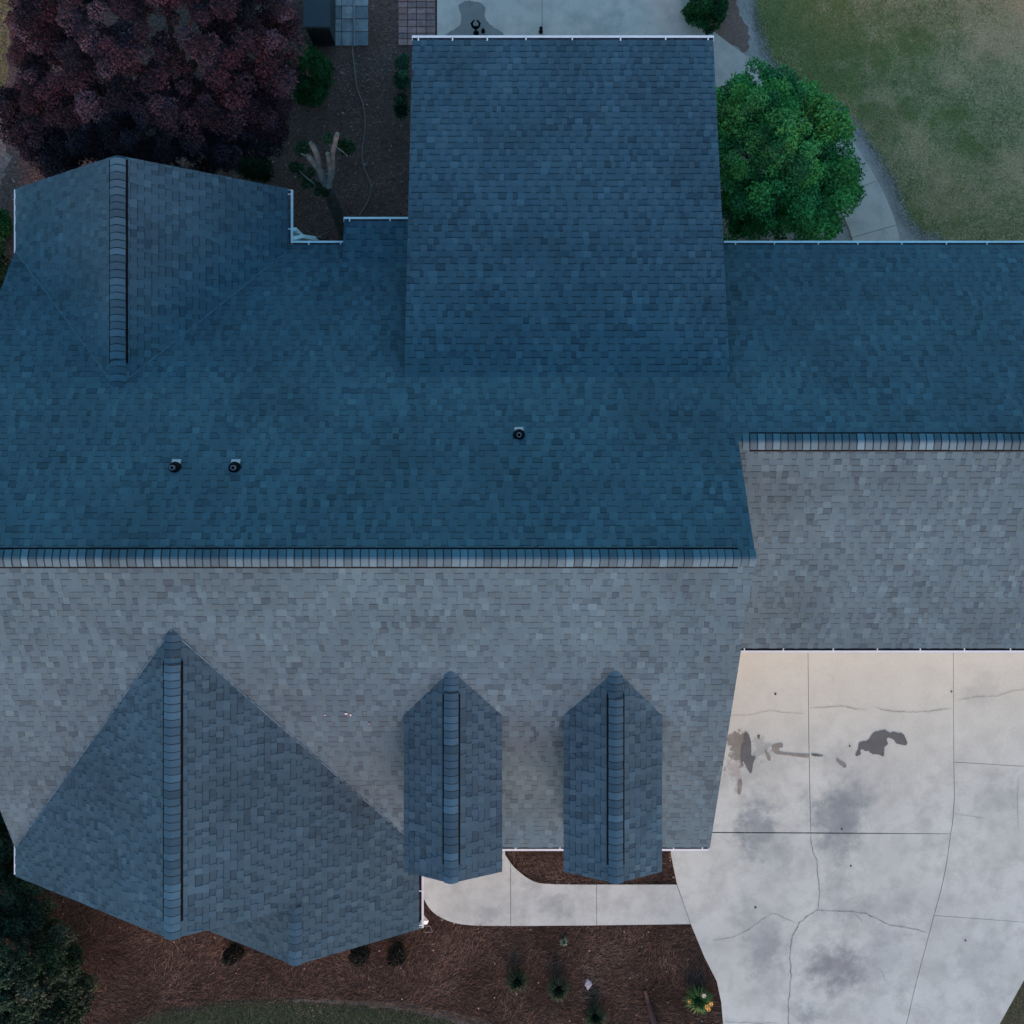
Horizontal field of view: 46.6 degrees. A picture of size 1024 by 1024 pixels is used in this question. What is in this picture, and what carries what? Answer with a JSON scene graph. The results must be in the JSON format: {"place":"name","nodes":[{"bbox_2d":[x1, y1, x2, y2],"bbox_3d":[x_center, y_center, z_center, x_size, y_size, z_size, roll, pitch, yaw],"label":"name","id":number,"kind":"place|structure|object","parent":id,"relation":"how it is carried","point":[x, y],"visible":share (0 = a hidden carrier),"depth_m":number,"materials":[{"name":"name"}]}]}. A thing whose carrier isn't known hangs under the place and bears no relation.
{"place":"outdoors","nodes":[
{"label":"outdoors","id":0,"kind":"place"},
{"bbox_2d":[0,119,11,185],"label":"dirt path","id":1,"kind":"structure","parent":0,"point":[7,161],"depth_m":29.37,"materials":[{"name":"beige soil"}]},
{"bbox_2d":[0,0,1023,1023],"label":"ground","id":2,"kind":"structure","parent":0,"point":[897,63],"depth_m":29.40,"materials":[{"name":"green plant"}]},
{"bbox_2d":[0,0,10,89],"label":"lawn grass","id":3,"kind":"structure","parent":2,"relation":"on","point":[4,42],"depth_m":29.39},
{"bbox_2d":[0,0,436,264],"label":"mulch bed","id":4,"kind":"object","parent":2,"relation":"on","point":[353,208],"visible":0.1,"depth_m":29.38,"materials":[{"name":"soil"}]},
{"bbox_2d":[0,253,10,289],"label":"hedge shrub","id":5,"kind":"object","parent":4,"relation":"on","point":[3,269],"visible":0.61,"depth_m":28.76,"materials":[{"name":"green plant"}]},
{"bbox_2d":[0,207,13,257],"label":"hedge shrub","id":6,"kind":"object","parent":4,"relation":"on","point":[6,224],"visible":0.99,"depth_m":28.62,"materials":[{"name":"green plant"}]},
{"bbox_2d":[0,0,306,178],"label":"purple tree","id":7,"kind":"object","parent":4,"relation":"on","point":[64,116],"visible":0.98,"depth_m":25.03,"materials":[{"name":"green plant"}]},
{"bbox_2d":[234,153,274,182],"bbox_3d":[-6.304,-8.405,29.054,1.028,0.717,0.753,0,90,0],"label":"leafy shrub","id":8,"kind":"object","parent":4,"relation":"on","point":[257,169],"visible":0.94,"depth_m":28.95,"materials":[{"name":"green plant"}]},
{"bbox_2d":[285,40,334,108],"bbox_3d":[-4.921,-10.662,28.708,1.224,1.413,1.689,0,90,0],"label":"round shrub","id":9,"kind":"object","parent":4,"relation":"on","point":[313,89],"visible":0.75,"depth_m":28.55,"materials":[{"name":"green plant"}]},
{"bbox_2d":[287,131,356,240],"bbox_3d":[-4.263,-7.416,27.423,1.689,4.091,1.681,0,90,0],"label":"pollarded tree","id":10,"kind":"object","parent":4,"relation":"on","point":[344,146],"visible":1,"depth_m":26.86,"materials":[{"name":"brown plant"}]},
{"bbox_2d":[316,231,329,238],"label":"fallen branch","id":11,"kind":"object","parent":4,"relation":"on","point":[320,237],"visible":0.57,"depth_m":29.26,"materials":[{"name":"brown wood"}]},
{"bbox_2d":[335,0,367,45],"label":"paver pad","id":12,"kind":"object","parent":4,"relation":"on","point":[344,24],"visible":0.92,"depth_m":29.34,"materials":[{"name":"concrete"}]},
{"bbox_2d":[303,0,335,45],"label":"storage box","id":13,"kind":"object","parent":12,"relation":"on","point":[319,17],"visible":1,"depth_m":28.16,"materials":[{"name":"grey plastic"}]},
{"bbox_2d":[349,0,355,45],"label":"conduit pipe","id":14,"kind":"object","parent":12,"relation":"on","point":[353,19],"visible":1,"depth_m":29.30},
{"bbox_2d":[11,44,702,1021],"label":"leaf litter","id":15,"kind":"object","parent":4,"relation":"on","point":[331,240],"visible":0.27,"depth_m":29.34,"materials":[{"name":"brown plant"}]},
{"bbox_2d":[351,42,370,214],"bbox_3d":[-3.701,-9.457,29.345,0.332,0.033,4.277,-3,90,0],"label":"garden hose","id":16,"kind":"object","parent":4,"relation":"on","point":[364,129],"visible":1,"depth_m":29.33,"materials":[{"name":"rubber"}]},
{"bbox_2d":[392,53,410,90],"bbox_3d":[-2.685,-10.744,28.937,0.512,0.949,0.932,0,90,0],"label":"leafy shrub","id":17,"kind":"object","parent":4,"relation":"on","point":[400,76],"visible":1,"depth_m":28.76,"materials":[{"name":"green plant"}]},
{"bbox_2d":[393,92,409,120],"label":"leafy shrub","id":18,"kind":"object","parent":4,"relation":"on","point":[400,109],"visible":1,"depth_m":28.95,"materials":[{"name":"green plant"}]},
{"bbox_2d":[398,0,434,45],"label":"paver pad","id":19,"kind":"object","parent":4,"relation":"on","point":[412,16],"visible":0.83,"depth_m":29.35,"materials":[{"name":"stone"}]},
{"bbox_2d":[129,998,450,1023],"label":"lawn grass","id":20,"kind":"structure","parent":2,"relation":"on","point":[306,1017],"depth_m":29.39,"materials":[{"name":"green plant"}]},
{"bbox_2d":[0,826,722,1023],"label":"mulch bed","id":21,"kind":"object","parent":2,"relation":"on","point":[484,951],"visible":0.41,"depth_m":29.38,"materials":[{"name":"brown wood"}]},
{"bbox_2d":[0,811,97,1023],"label":"dark tree","id":22,"kind":"object","parent":21,"relation":"on","point":[48,982],"visible":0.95,"depth_m":27.48,"materials":[{"name":"green plant"}]},
{"bbox_2d":[221,942,246,965],"bbox_3d":[-6.826,10.844,29.143,0.573,0.529,0.474,-42,90,0],"label":"shrub","id":23,"kind":"object","parent":21,"relation":"on","point":[233,953],"visible":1,"depth_m":29.02,"materials":[{"name":"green plant"}]},
{"bbox_2d":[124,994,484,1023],"bbox_3d":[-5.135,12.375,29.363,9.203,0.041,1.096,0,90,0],"label":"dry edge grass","id":24,"kind":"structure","parent":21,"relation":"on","point":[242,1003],"depth_m":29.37,"materials":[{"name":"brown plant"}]},
{"bbox_2d":[348,945,371,966],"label":"shrub","id":25,"kind":"object","parent":21,"relation":"on","point":[359,956],"visible":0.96,"depth_m":29.06,"materials":[{"name":"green plant"}]},
{"bbox_2d":[385,941,406,966],"bbox_3d":[-2.834,10.847,29.159,0.550,0.513,0.606,0,90,0],"label":"shrub","id":26,"kind":"object","parent":21,"relation":"on","point":[396,955],"visible":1,"depth_m":29.05,"materials":[{"name":"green plant"}]},
{"bbox_2d":[503,967,531,994],"bbox_3d":[0.127,11.499,29.216,0.771,0.328,0.754,-22,90,0],"label":"grass tuft","id":27,"kind":"object","parent":21,"relation":"on","point":[515,981],"visible":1,"depth_m":29.16,"materials":[{"name":"green plant"}]},
{"bbox_2d":[544,973,570,1004],"bbox_3d":[1.143,11.687,29.216,0.749,0.329,0.703,-44,90,0],"label":"grass tuft","id":28,"kind":"object","parent":21,"relation":"on","point":[560,990],"visible":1,"depth_m":29.17,"materials":[{"name":"green plant"}]},
{"bbox_2d":[559,937,567,946],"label":"seedling","id":29,"kind":"object","parent":21,"relation":"on","point":[563,942],"visible":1,"depth_m":29.32,"materials":[{"name":"green plant"}]},
{"bbox_2d":[585,979,591,989],"bbox_3d":[1.884,11.656,29.341,0.177,0.072,0.269,0,90,0],"label":"garden rock","id":30,"kind":"object","parent":21,"relation":"on","point":[588,983],"visible":1,"depth_m":29.32,"materials":[{"name":"grey stone"}]},
{"bbox_2d":[579,1000,609,1023],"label":"grass tuft","id":31,"kind":"object","parent":21,"relation":"on","point":[597,1018],"visible":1,"depth_m":29.18,"materials":[{"name":"green plant"}]},
{"bbox_2d":[644,990,656,1023],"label":"dead log","id":32,"kind":"object","parent":21,"relation":"on","point":[651,1014],"visible":1,"depth_m":29.27,"materials":[{"name":"brown wood"}]},
{"bbox_2d":[682,984,714,1015],"bbox_3d":[4.563,11.992,29.216,0.835,0.329,0.827,0,90,0],"label":"daffodil plant","id":33,"kind":"object","parent":21,"relation":"on","point":[700,999],"visible":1,"depth_m":29.16,"materials":[{"name":"green plant"}]},
{"bbox_2d":[281,998,491,1023],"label":"dirt strip","id":34,"kind":"object","parent":2,"relation":"on","point":[407,1010],"visible":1,"depth_m":29.38,"materials":[{"name":"soil"}]},
{"bbox_2d":[0,35,1023,965],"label":"house","id":35,"kind":"structure","parent":2,"relation":"on","point":[548,459],"depth_m":23.53,"materials":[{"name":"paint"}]},
{"bbox_2d":[710,0,749,51],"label":"mulch bed","id":36,"kind":"object","parent":2,"relation":"on","point":[733,30],"visible":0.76,"depth_m":29.38,"materials":[{"name":"red soil"}]},
{"bbox_2d":[681,0,728,34],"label":"round shrub","id":37,"kind":"object","parent":36,"relation":"on","point":[700,14],"visible":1,"depth_m":28.62,"materials":[{"name":"green plant"}]},
{"bbox_2d":[717,0,936,240],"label":"dirt strip","id":38,"kind":"object","parent":2,"relation":"on","point":[753,51],"visible":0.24,"depth_m":29.38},
{"bbox_2d":[716,56,866,241],"bbox_3d":[6.375,-8.265,27.594,3.967,3.637,4.530,0,90,0],"label":"green tree","id":39,"kind":"object","parent":38,"relation":"on","point":[798,161],"visible":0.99,"depth_m":26.81,"materials":[{"name":"green plant"}]},
{"bbox_2d":[744,0,946,240],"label":"dry edge grass","id":40,"kind":"structure","parent":38,"relation":"on","point":[879,160],"depth_m":29.37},
{"bbox_2d":[1001,984,1023,1023],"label":"lawn grass","id":41,"kind":"structure","parent":2,"relation":"on","point":[1015,1008],"depth_m":29.39,"materials":[{"name":"green plant"}]},
{"bbox_2d":[424,851,689,925],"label":"sidewalk","id":42,"kind":"structure","parent":0,"point":[482,901],"depth_m":29.35,"materials":[{"name":"concrete"}]},
{"bbox_2d":[437,0,711,34],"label":"patio","id":43,"kind":"structure","parent":0,"point":[581,17],"depth_m":29.34,"materials":[{"name":"concrete"}]},
{"bbox_2d":[470,20,480,34],"bbox_3d":[-0.883,-11.872,29.124,0.228,0.432,0.230,45,90,0],"label":"garden ornament","id":44,"kind":"object","parent":43,"relation":"on","point":[476,32],"visible":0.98,"depth_m":29.02,"materials":[{"name":"black plastic"}]},
{"bbox_2d":[712,32,899,240],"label":"garden path","id":45,"kind":"structure","parent":0,"point":[871,218],"depth_m":29.34,"materials":[{"name":"concrete"}]},
{"bbox_2d":[670,653,1023,1023],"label":"driveway","id":46,"kind":"structure","parent":0,"point":[861,861],"depth_m":29.34,"materials":[{"name":"concrete"}]},
{"bbox_2d":[752,0,1023,240],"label":"lawn grass","id":47,"kind":"structure","parent":0,"point":[1005,110],"depth_m":29.39,"materials":[{"name":"green plant"}]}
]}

